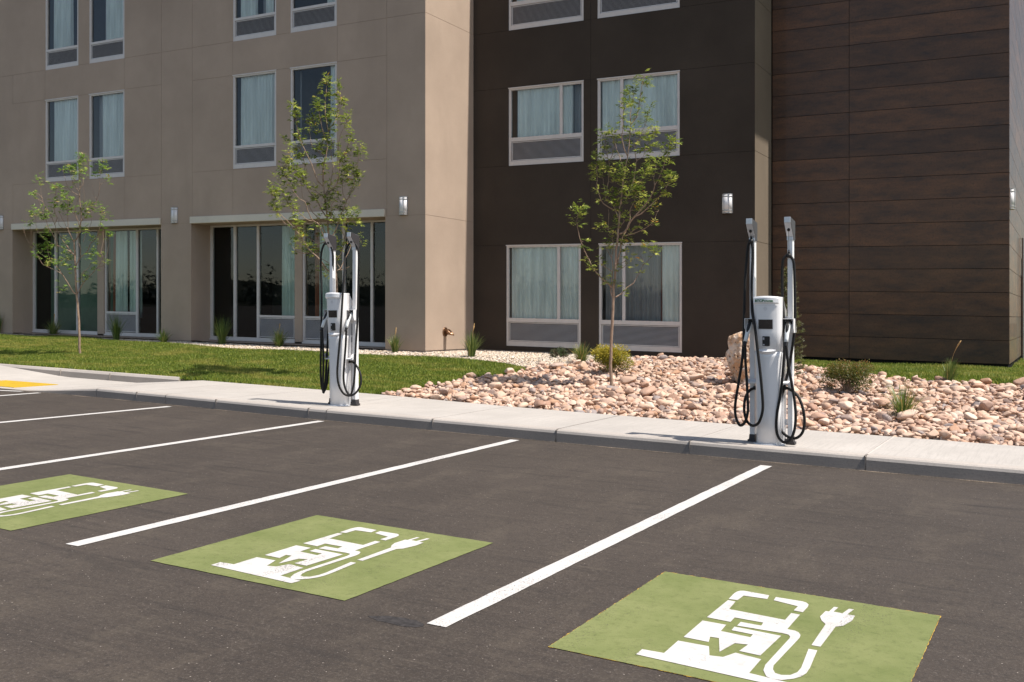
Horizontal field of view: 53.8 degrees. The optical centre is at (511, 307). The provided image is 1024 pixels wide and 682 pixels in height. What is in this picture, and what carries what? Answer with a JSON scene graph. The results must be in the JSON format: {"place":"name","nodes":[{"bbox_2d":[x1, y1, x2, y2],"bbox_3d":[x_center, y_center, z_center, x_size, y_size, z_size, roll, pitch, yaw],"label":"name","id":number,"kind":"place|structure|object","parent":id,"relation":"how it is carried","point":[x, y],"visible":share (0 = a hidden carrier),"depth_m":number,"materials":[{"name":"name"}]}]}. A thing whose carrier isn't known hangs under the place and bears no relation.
{"place":"outdoors","nodes":[
{"label":"outdoors","id":0,"kind":"place"},
{"bbox_2d":[8,334,634,371],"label":"gravel","id":1,"kind":"structure","parent":0,"point":[523,359],"depth_m":21.84,"materials":[{"name":"gravel"}]},
{"bbox_2d":[41,314,62,333],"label":"ornamental grass","id":2,"kind":"object","parent":1,"relation":"on","point":[52,327],"depth_m":28.27,"materials":[{"name":"plant"}]},
{"bbox_2d":[106,311,128,339],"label":"ornamental grass","id":3,"kind":"object","parent":1,"relation":"on","point":[116,330],"depth_m":26.25,"materials":[{"name":"plant"}]},
{"bbox_2d":[157,328,173,341],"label":"ornamental grass","id":4,"kind":"object","parent":1,"relation":"on","point":[163,337],"depth_m":25.20,"materials":[{"name":"plant"}]},
{"bbox_2d":[203,314,239,344],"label":"ornamental grass","id":5,"kind":"object","parent":1,"relation":"on","point":[221,332],"depth_m":24.55,"materials":[{"name":"plant"}]},
{"bbox_2d":[269,324,290,346],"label":"ornamental grass","id":6,"kind":"object","parent":1,"relation":"on","point":[279,340],"depth_m":23.68,"materials":[{"name":"plant"}]},
{"bbox_2d":[384,329,403,352],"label":"ornamental grass","id":7,"kind":"object","parent":1,"relation":"on","point":[394,346],"depth_m":21.86,"materials":[{"name":"plant"}]},
{"bbox_2d":[460,323,481,356],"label":"ornamental grass","id":8,"kind":"object","parent":1,"relation":"on","point":[472,348],"depth_m":20.79,"materials":[{"name":"plant"}]},
{"bbox_2d":[549,346,569,357],"bbox_3d":[0.952,0.906,20.639,0.450,0.248,0.438,0,0,29],"label":"dwarf pine","id":9,"kind":"object","parent":1,"relation":"on","point":[561,352],"visible":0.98,"depth_m":20.60,"materials":[{"name":"green plant"}]},
{"bbox_2d":[567,343,591,362],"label":"ornamental grass","id":10,"kind":"object","parent":1,"relation":"on","point":[581,355],"depth_m":19.36,"materials":[{"name":"plant"}]},
{"bbox_2d":[0,363,961,383],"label":"lawn","id":11,"kind":"structure","parent":0,"point":[198,380],"depth_m":18.77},
{"bbox_2d":[21,152,114,353],"bbox_3d":[-9.984,-1.210,22.654,2.146,4.685,0.910,0,0,-8],"label":"young ash tree","id":12,"kind":"object","parent":11,"relation":"on","point":[61,206],"visible":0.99,"depth_m":22.75,"materials":[{"name":"green plant"}]},
{"bbox_2d":[0,333,525,394],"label":"grass","id":13,"kind":"structure","parent":11,"relation":"on","point":[299,368],"depth_m":20.43,"materials":[{"name":"plant"}]},
{"bbox_2d":[262,71,367,292],"bbox_3d":[-3.574,-1.569,18.376,1.929,5.693,1.259,0,0,-15],"label":"young ash tree","id":14,"kind":"object","parent":11,"relation":"on","point":[327,115],"visible":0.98,"depth_m":18.44,"materials":[{"name":"green plant"}]},
{"bbox_2d":[0,0,1023,367],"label":"hotel building","id":15,"kind":"structure","parent":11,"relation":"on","point":[872,150],"depth_m":22.43,"materials":[{"name":"beige paint"}]},
{"bbox_2d":[0,215,3,229],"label":"wall lamp","id":16,"kind":"object","parent":15,"relation":"attached to","point":[1,222],"visible":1,"depth_m":28.93,"materials":[{"name":"silver glass"}]},
{"bbox_2d":[45,96,77,181],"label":"window","id":17,"kind":"structure","parent":15,"relation":"in","point":[64,110],"depth_m":27.83,"materials":[{"name":"glass"}]},
{"bbox_2d":[46,0,77,69],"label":"window","id":18,"kind":"structure","parent":15,"relation":"in","point":[63,52],"depth_m":27.90,"materials":[{"name":"glass"}]},
{"bbox_2d":[32,228,160,336],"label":"shopfront window","id":19,"kind":"structure","parent":15,"relation":"in","point":[135,252],"depth_m":28.98,"materials":[{"name":"glass"}]},
{"bbox_2d":[89,0,123,63],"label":"window","id":20,"kind":"structure","parent":15,"relation":"in","point":[106,17],"depth_m":26.95,"materials":[{"name":"glass"}]},
{"bbox_2d":[89,89,124,178],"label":"window","id":21,"kind":"structure","parent":15,"relation":"in","point":[106,109],"depth_m":26.97,"materials":[{"name":"glass"}]},
{"bbox_2d":[171,207,177,222],"bbox_3d":[-8.579,-2.349,25.556,0.224,0.400,0.090,0,0,29],"label":"wall lamp","id":22,"kind":"object","parent":15,"relation":"attached to","point":[174,214],"visible":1,"depth_m":25.52,"materials":[{"name":"silver glass"}]},
{"bbox_2d":[232,70,275,168],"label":"window","id":23,"kind":"structure","parent":15,"relation":"in","point":[254,94],"depth_m":24.40,"materials":[{"name":"glass"}]},
{"bbox_2d":[233,0,275,40],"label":"window","id":24,"kind":"structure","parent":15,"relation":"in","point":[252,19],"depth_m":24.44,"materials":[{"name":"paint"}]},
{"bbox_2d":[209,220,384,346],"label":"shopfront window","id":25,"kind":"structure","parent":15,"relation":"in","point":[252,269],"depth_m":26.13,"materials":[{"name":"glass"}]},
{"bbox_2d":[290,62,336,164],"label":"window","id":26,"kind":"structure","parent":15,"relation":"in","point":[305,80],"depth_m":23.97,"materials":[{"name":"glass"}]},
{"bbox_2d":[291,0,336,32],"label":"window","id":27,"kind":"structure","parent":15,"relation":"in","point":[305,14],"depth_m":23.50,"materials":[{"name":"paint"}]},
{"bbox_2d":[399,196,407,214],"bbox_3d":[-2.403,-2.242,22.124,0.224,0.400,0.090,0,0,29],"label":"wall lamp","id":28,"kind":"object","parent":15,"relation":"attached to","point":[403,205],"visible":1,"depth_m":22.08,"materials":[{"name":"silver glass"}]},
{"bbox_2d":[442,327,453,336],"bbox_3d":[-1.396,0.534,22.513,0.236,0.210,0.210,0,0,29],"label":"drain spout","id":29,"kind":"object","parent":15,"relation":"attached to","point":[445,331],"visible":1,"depth_m":22.51,"materials":[{"name":"brown metal"}]},
{"bbox_2d":[506,244,580,347],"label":"window","id":30,"kind":"structure","parent":15,"relation":"in","point":[543,281],"depth_m":22.84,"materials":[{"name":"glass"}]},
{"bbox_2d":[508,80,583,165],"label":"window","id":31,"kind":"structure","parent":15,"relation":"in","point":[546,121],"depth_m":22.79,"materials":[{"name":"glass"}]},
{"bbox_2d":[509,0,583,29],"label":"window","id":32,"kind":"structure","parent":15,"relation":"in","point":[523,14],"depth_m":22.79,"materials":[{"name":"paint"}]},
{"bbox_2d":[597,70,679,159],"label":"window","id":33,"kind":"structure","parent":15,"relation":"in","point":[666,91],"depth_m":21.66,"materials":[{"name":"glass"}]},
{"bbox_2d":[598,0,679,17],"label":"window","id":34,"kind":"structure","parent":15,"relation":"in","point":[606,8],"depth_m":21.75,"materials":[{"name":"paint"}]},
{"bbox_2d":[598,242,681,352],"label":"window","id":35,"kind":"structure","parent":15,"relation":"in","point":[649,319],"depth_m":21.79,"materials":[{"name":"glass"}]},
{"bbox_2d":[722,193,732,213],"bbox_3d":[4.399,-2.139,20.641,0.224,0.400,0.090,0,0,29],"label":"wall lamp","id":36,"kind":"object","parent":15,"relation":"attached to","point":[727,202],"visible":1,"depth_m":20.60,"materials":[{"name":"silver glass"}]},
{"bbox_2d":[1010,188,1014,209],"bbox_3d":[9.697,-2.110,19.528,0.090,0.400,0.224,0,0,29],"label":"wall lamp","id":37,"kind":"object","parent":15,"relation":"attached to","point":[1012,198],"visible":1,"depth_m":19.46,"materials":[{"name":"silver glass"}]},
{"bbox_2d":[1020,278,1021,358],"bbox_3d":[12.587,0.299,24.758,0.101,2.156,2.270,0,0,29],"label":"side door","id":38,"kind":"structure","parent":15,"relation":"in","point":[1021,278],"depth_m":23.78,"materials":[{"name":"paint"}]},
{"bbox_2d":[0,388,1023,681],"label":"asphalt car park","id":39,"kind":"structure","parent":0,"point":[126,608],"depth_m":6.57,"materials":[{"name":"asphalt"}]},
{"bbox_2d":[0,406,170,422],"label":"parking line","id":40,"kind":"object","parent":39,"relation":"on","point":[83,414],"visible":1,"depth_m":13.68,"materials":[{"name":"white paint"}]},
{"bbox_2d":[0,474,186,530],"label":"painted bay square","id":41,"kind":"structure","parent":39,"relation":"on","point":[39,501],"depth_m":7.89,"materials":[{"name":"green paint"}]},
{"bbox_2d":[0,421,322,469],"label":"parking line","id":42,"kind":"object","parent":39,"relation":"on","point":[56,460],"visible":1,"depth_m":10.69,"materials":[{"name":"white paint"}]},
{"bbox_2d":[67,439,517,545],"bbox_3d":[-1.373,1.522,9.103,0.121,0.050,6.143,0,0,27],"label":"parking line","id":43,"kind":"object","parent":39,"relation":"on","point":[152,525],"visible":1,"depth_m":7.94,"materials":[{"name":"white paint"}]},
{"bbox_2d":[151,515,490,600],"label":"painted bay square","id":44,"kind":"structure","parent":39,"relation":"on","point":[336,558],"depth_m":6.21,"materials":[{"name":"green paint"}]},
{"bbox_2d":[369,616,424,626],"bbox_3d":[-0.570,1.539,4.965,0.327,0.005,0.118,0,0,29],"label":"asphalt patch","id":45,"kind":"object","parent":39,"relation":"on","point":[402,621],"visible":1,"depth_m":4.95,"materials":[{"name":"asphalt"}]},
{"bbox_2d":[428,465,770,626],"bbox_3d":[1.099,1.565,7.535,0.121,0.052,6.040,0,0,29],"label":"parking line","id":46,"kind":"object","parent":39,"relation":"on","point":[472,607],"visible":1,"depth_m":6.25,"materials":[{"name":"white paint"}]},
{"bbox_2d":[548,571,940,681],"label":"painted bay square","id":47,"kind":"structure","parent":39,"relation":"on","point":[713,630],"depth_m":4.83,"materials":[{"name":"green paint"}]},
{"bbox_2d":[0,365,1023,484],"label":"pavement","id":48,"kind":"structure","parent":0,"point":[996,463],"depth_m":12.17,"materials":[{"name":"concrete"}]},
{"bbox_2d":[0,380,57,387],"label":"tactile pad","id":49,"kind":"object","parent":48,"relation":"on","point":[9,383],"visible":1,"depth_m":18.23,"materials":[{"name":"plastic"}]},
{"bbox_2d":[0,364,183,382],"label":"ramp kerb","id":50,"kind":"structure","parent":48,"relation":"on","point":[109,376],"depth_m":19.72,"materials":[{"name":"concrete"}]},
{"bbox_2d":[320,232,361,405],"bbox_3d":[-2.402,0.157,14.039,0.792,2.406,0.361,0,0,29],"label":"ev charger","id":51,"kind":"object","parent":48,"relation":"on","point":[341,314],"visible":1,"depth_m":13.99,"materials":[{"name":"metal"}]},
{"bbox_2d":[734,217,805,445],"bbox_3d":[2.739,0.246,10.701,0.761,2.406,0.361,0,0,29],"label":"ev charger","id":52,"kind":"object","parent":48,"relation":"on","point":[769,326],"visible":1,"depth_m":10.65,"materials":[{"name":"metal"}]},
{"bbox_2d":[381,353,1023,445],"bbox_3d":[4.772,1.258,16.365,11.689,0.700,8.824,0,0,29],"label":"cobbles","id":53,"kind":"object","parent":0,"point":[519,386],"visible":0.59,"depth_m":15.04,"materials":[{"name":"stone"}]},
{"bbox_2d":[431,394,441,399],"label":"river cobble","id":54,"kind":"object","parent":53,"relation":"on","point":[435,396],"visible":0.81,"depth_m":15.26,"materials":[{"name":"stone"}]},
{"bbox_2d":[439,388,447,393],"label":"river cobble","id":55,"kind":"object","parent":53,"relation":"on","point":[443,390],"visible":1,"depth_m":15.71,"materials":[{"name":"stone"}]},
{"bbox_2d":[454,391,465,397],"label":"river cobble","id":56,"kind":"object","parent":53,"relation":"on","point":[458,394],"visible":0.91,"depth_m":15.03,"materials":[{"name":"stone"}]},
{"bbox_2d":[488,382,501,388],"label":"river cobble","id":57,"kind":"object","parent":53,"relation":"on","point":[497,385],"visible":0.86,"depth_m":16.16,"materials":[{"name":"stone"}]},
{"bbox_2d":[504,368,513,373],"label":"river cobble","id":58,"kind":"object","parent":53,"relation":"on","point":[509,370],"visible":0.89,"depth_m":17.86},
{"bbox_2d":[534,399,546,406],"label":"river cobble","id":59,"kind":"object","parent":53,"relation":"on","point":[538,403],"visible":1,"depth_m":14.15,"materials":[{"name":"stone"}]},
{"bbox_2d":[550,363,563,367],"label":"river cobble","id":60,"kind":"object","parent":53,"relation":"on","point":[555,365],"visible":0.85,"depth_m":18.49,"materials":[{"name":"stone"}]},
{"bbox_2d":[553,385,561,390],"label":"river cobble","id":61,"kind":"object","parent":53,"relation":"on","point":[558,388],"visible":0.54,"depth_m":15.91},
{"bbox_2d":[578,361,587,368],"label":"river cobble","id":62,"kind":"object","parent":53,"relation":"on","point":[583,364],"visible":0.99,"depth_m":18.19,"materials":[{"name":"stone"}]},
{"bbox_2d":[599,398,613,402],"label":"river cobble","id":63,"kind":"object","parent":53,"relation":"on","point":[606,400],"visible":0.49,"depth_m":14.71,"materials":[{"name":"stone"}]},
{"bbox_2d":[606,391,616,395],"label":"river cobble","id":64,"kind":"object","parent":53,"relation":"on","point":[610,393],"visible":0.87,"depth_m":15.15,"materials":[{"name":"stone"}]},
{"bbox_2d":[591,343,633,372],"bbox_3d":[1.759,0.891,17.706,0.799,0.567,0.731,0,0,29],"label":"leafy shrub","id":65,"kind":"object","parent":53,"relation":"on","point":[602,354],"visible":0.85,"depth_m":17.58,"materials":[{"name":"green plant"}]},
{"bbox_2d":[565,68,682,385],"bbox_3d":[1.864,-1.282,16.195,1.889,5.233,1.195,0,0,16],"label":"young ash tree","id":66,"kind":"object","parent":53,"relation":"on","point":[623,189],"visible":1,"depth_m":16.21,"materials":[{"name":"green plant"}]},
{"bbox_2d":[619,376,636,383],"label":"river cobble","id":67,"kind":"object","parent":53,"relation":"on","point":[627,379],"visible":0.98,"depth_m":16.35,"materials":[{"name":"stone"}]},
{"bbox_2d":[639,386,656,395],"bbox_3d":[2.059,1.260,15.271,0.340,0.134,0.213,-20,14,-33],"label":"river cobble","id":68,"kind":"object","parent":53,"relation":"on","point":[648,391],"visible":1,"depth_m":15.19,"materials":[{"name":"stone"}]},
{"bbox_2d":[656,391,665,397],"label":"river cobble","id":69,"kind":"object","parent":53,"relation":"on","point":[662,394],"visible":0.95,"depth_m":14.99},
{"bbox_2d":[656,399,668,406],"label":"river cobble","id":70,"kind":"object","parent":53,"relation":"on","point":[665,403],"visible":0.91,"depth_m":14.19,"materials":[{"name":"stone"}]},
{"bbox_2d":[668,394,678,399],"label":"river cobble","id":71,"kind":"object","parent":53,"relation":"on","point":[675,397],"visible":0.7,"depth_m":14.91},
{"bbox_2d":[687,398,702,404],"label":"river cobble","id":72,"kind":"object","parent":53,"relation":"on","point":[695,400],"visible":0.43,"depth_m":14.61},
{"bbox_2d":[688,373,704,379],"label":"river cobble","id":73,"kind":"object","parent":53,"relation":"on","point":[695,376],"visible":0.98,"depth_m":16.59,"materials":[{"name":"stone"}]},
{"bbox_2d":[726,383,736,390],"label":"river cobble","id":74,"kind":"object","parent":53,"relation":"on","point":[731,386],"visible":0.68,"depth_m":15.44,"materials":[{"name":"stone"}]},
{"bbox_2d":[728,411,740,417],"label":"river cobble","id":75,"kind":"object","parent":53,"relation":"on","point":[731,414],"visible":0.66,"depth_m":12.99,"materials":[{"name":"stone"}]},
{"bbox_2d":[725,331,749,384],"bbox_3d":[3.751,0.925,16.206,0.547,1.104,0.460,0,0,-10],"label":"boulder","id":76,"kind":"object","parent":53,"relation":"on","point":[733,354],"visible":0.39,"depth_m":16.07,"materials":[{"name":"stone"}]},
{"bbox_2d":[777,267,807,374],"bbox_3d":[4.571,0.208,16.634,0.619,1.952,0.607,0,0,-10],"label":"young spruce","id":77,"kind":"object","parent":53,"relation":"on","point":[796,352],"visible":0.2,"depth_m":16.58,"materials":[{"name":"green plant"}]},
{"bbox_2d":[796,399,808,404],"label":"river cobble","id":78,"kind":"object","parent":53,"relation":"on","point":[805,401],"visible":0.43,"depth_m":14.01,"materials":[{"name":"stone"}]},
{"bbox_2d":[801,419,815,426],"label":"river cobble","id":79,"kind":"object","parent":53,"relation":"on","point":[810,422],"visible":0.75,"depth_m":12.28,"materials":[{"name":"stone"}]},
{"bbox_2d":[811,412,827,420],"bbox_3d":[3.918,1.395,12.883,0.165,0.119,0.245,-4,-1,-34],"label":"river cobble","id":80,"kind":"object","parent":53,"relation":"on","point":[816,416],"visible":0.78,"depth_m":12.84,"materials":[{"name":"stone"}]},
{"bbox_2d":[815,393,826,398],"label":"river cobble","id":81,"kind":"object","parent":53,"relation":"on","point":[819,395],"visible":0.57,"depth_m":14.66,"materials":[{"name":"stone"}]},
{"bbox_2d":[818,418,829,425],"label":"river cobble","id":82,"kind":"object","parent":53,"relation":"on","point":[824,421],"visible":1,"depth_m":12.51,"materials":[{"name":"stone"}]},
{"bbox_2d":[833,418,842,423],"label":"river cobble","id":83,"kind":"object","parent":53,"relation":"on","point":[838,420],"visible":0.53,"depth_m":12.71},
{"bbox_2d":[839,427,850,432],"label":"river cobble","id":84,"kind":"object","parent":53,"relation":"on","point":[846,430],"visible":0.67,"depth_m":11.97,"materials":[{"name":"stone"}]},
{"bbox_2d":[838,401,852,410],"bbox_3d":[4.532,1.336,13.696,0.167,0.136,0.221,0,0,-7],"label":"river cobble","id":85,"kind":"object","parent":53,"relation":"on","point":[846,405],"visible":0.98,"depth_m":13.64,"materials":[{"name":"stone"}]},
{"bbox_2d":[815,358,876,392],"bbox_3d":[5.031,1.024,15.161,0.922,0.532,0.736,0,0,29],"label":"leafy shrub","id":86,"kind":"object","parent":53,"relation":"on","point":[856,372],"visible":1,"depth_m":15.06,"materials":[{"name":"green plant"}]},
{"bbox_2d":[840,414,852,421],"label":"river cobble","id":87,"kind":"object","parent":53,"relation":"on","point":[849,418],"visible":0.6,"depth_m":12.83,"materials":[{"name":"stone"}]},
{"bbox_2d":[868,424,883,430],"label":"river cobble","id":88,"kind":"object","parent":53,"relation":"on","point":[879,427],"visible":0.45,"depth_m":12.13,"materials":[{"name":"stone"}]},
{"bbox_2d":[875,411,886,419],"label":"river cobble","id":89,"kind":"object","parent":53,"relation":"on","point":[878,414],"visible":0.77,"depth_m":12.98,"materials":[{"name":"stone"}]},
{"bbox_2d":[874,398,890,405],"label":"river cobble","id":90,"kind":"object","parent":53,"relation":"on","point":[882,401],"visible":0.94,"depth_m":13.86,"materials":[{"name":"stone"}]},
{"bbox_2d":[881,429,891,435],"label":"river cobble","id":91,"kind":"object","parent":53,"relation":"on","point":[886,431],"visible":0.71,"depth_m":11.84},
{"bbox_2d":[868,378,930,415],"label":"ornamental grass","id":92,"kind":"object","parent":53,"relation":"on","point":[900,405],"depth_m":13.04,"materials":[{"name":"plant"}]},
{"bbox_2d":[897,409,918,419],"bbox_3d":[5.048,1.363,12.861,0.329,0.129,0.206,-7,-10,-11],"label":"river cobble","id":93,"kind":"object","parent":53,"relation":"on","point":[906,414],"visible":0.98,"depth_m":12.80,"materials":[{"name":"stone"}]},
{"bbox_2d":[901,432,914,437],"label":"river cobble","id":94,"kind":"object","parent":53,"relation":"on","point":[907,435],"visible":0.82,"depth_m":11.57,"materials":[{"name":"stone"}]},
{"bbox_2d":[911,426,929,436],"bbox_3d":[4.794,1.464,11.858,0.143,0.134,0.251,17,-13,-37],"label":"river cobble","id":95,"kind":"object","parent":53,"relation":"on","point":[915,429],"visible":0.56,"depth_m":11.81,"materials":[{"name":"stone"}]},
{"bbox_2d":[918,397,934,403],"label":"river cobble","id":96,"kind":"object","parent":53,"relation":"on","point":[931,400],"visible":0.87,"depth_m":13.94,"materials":[{"name":"stone"}]},
{"bbox_2d":[925,429,938,436],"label":"river cobble","id":97,"kind":"object","parent":53,"relation":"on","point":[934,433],"visible":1,"depth_m":11.46,"materials":[{"name":"stone"}]},
{"bbox_2d":[939,430,951,438],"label":"river cobble","id":98,"kind":"object","parent":53,"relation":"on","point":[944,434],"visible":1,"depth_m":11.37,"materials":[{"name":"stone"}]},
{"bbox_2d":[945,434,959,440],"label":"river cobble","id":99,"kind":"object","parent":53,"relation":"on","point":[953,437],"visible":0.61,"depth_m":11.40,"materials":[{"name":"stone"}]},
{"bbox_2d":[942,341,965,380],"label":"ornamental grass","id":100,"kind":"object","parent":53,"relation":"on","point":[950,374],"depth_m":15.76,"materials":[{"name":"plant"}]},
{"bbox_2d":[949,425,959,430],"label":"river cobble","id":101,"kind":"object","parent":53,"relation":"on","point":[953,427],"visible":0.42,"depth_m":12.03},
{"bbox_2d":[950,385,965,391],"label":"river cobble","id":102,"kind":"object","parent":53,"relation":"on","point":[958,388],"visible":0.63,"depth_m":14.95,"materials":[{"name":"stone"}]},
{"bbox_2d":[964,412,977,419],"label":"river cobble","id":103,"kind":"object","parent":53,"relation":"on","point":[969,416],"visible":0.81,"depth_m":12.90,"materials":[{"name":"stone"}]},
{"bbox_2d":[971,429,986,437],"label":"river cobble","id":104,"kind":"object","parent":53,"relation":"on","point":[977,433],"visible":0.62,"depth_m":11.72,"materials":[{"name":"stone"}]},
{"bbox_2d":[975,397,987,401],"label":"river cobble","id":105,"kind":"object","parent":53,"relation":"on","point":[979,399],"visible":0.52,"depth_m":13.77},
{"bbox_2d":[974,419,992,422],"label":"river cobble","id":106,"kind":"object","parent":53,"relation":"on","point":[983,421],"visible":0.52,"depth_m":12.48,"materials":[{"name":"stone"}]},
{"bbox_2d":[978,400,993,410],"bbox_3d":[6.295,1.304,13.407,0.189,0.145,0.266,6,-10,18],"label":"river cobble","id":107,"kind":"object","parent":53,"relation":"on","point":[985,405],"visible":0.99,"depth_m":13.31,"materials":[{"name":"stone"}]},
{"bbox_2d":[980,378,991,384],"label":"river cobble","id":108,"kind":"object","parent":53,"relation":"on","point":[985,381],"visible":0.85,"depth_m":15.50,"materials":[{"name":"stone"}]},
{"bbox_2d":[980,416,996,422],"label":"river cobble","id":109,"kind":"object","parent":53,"relation":"on","point":[987,418],"visible":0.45,"depth_m":12.68,"materials":[{"name":"stone"}]},
{"bbox_2d":[996,392,1011,398],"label":"river cobble","id":110,"kind":"object","parent":53,"relation":"on","point":[1001,394],"visible":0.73,"depth_m":14.43,"materials":[{"name":"stone"}]},
{"bbox_2d":[998,384,1016,391],"bbox_3d":[7.375,1.212,15.031,0.261,0.140,0.149,-7,-3,24],"label":"river cobble","id":111,"kind":"object","parent":53,"relation":"on","point":[1013,387],"visible":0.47,"depth_m":14.96,"materials":[{"name":"stone"}]},
{"bbox_2d":[1013,377,1023,384],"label":"river cobble","id":112,"kind":"object","parent":53,"relation":"on","point":[1019,381],"visible":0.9,"depth_m":15.36,"materials":[{"name":"stone"}]},
{"bbox_2d":[794,357,1023,385],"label":"grass","id":113,"kind":"structure","parent":0,"point":[995,374],"depth_m":17.78,"materials":[{"name":"plant"}]},
{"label":"river cobble","id":114,"kind":"object","parent":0,"visible":0},
{"bbox_2d":[730,399,742,407],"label":"river cobble","id":115,"kind":"object","parent":114,"relation":"on","point":[739,403],"visible":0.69,"depth_m":13.95,"materials":[{"name":"stone"}]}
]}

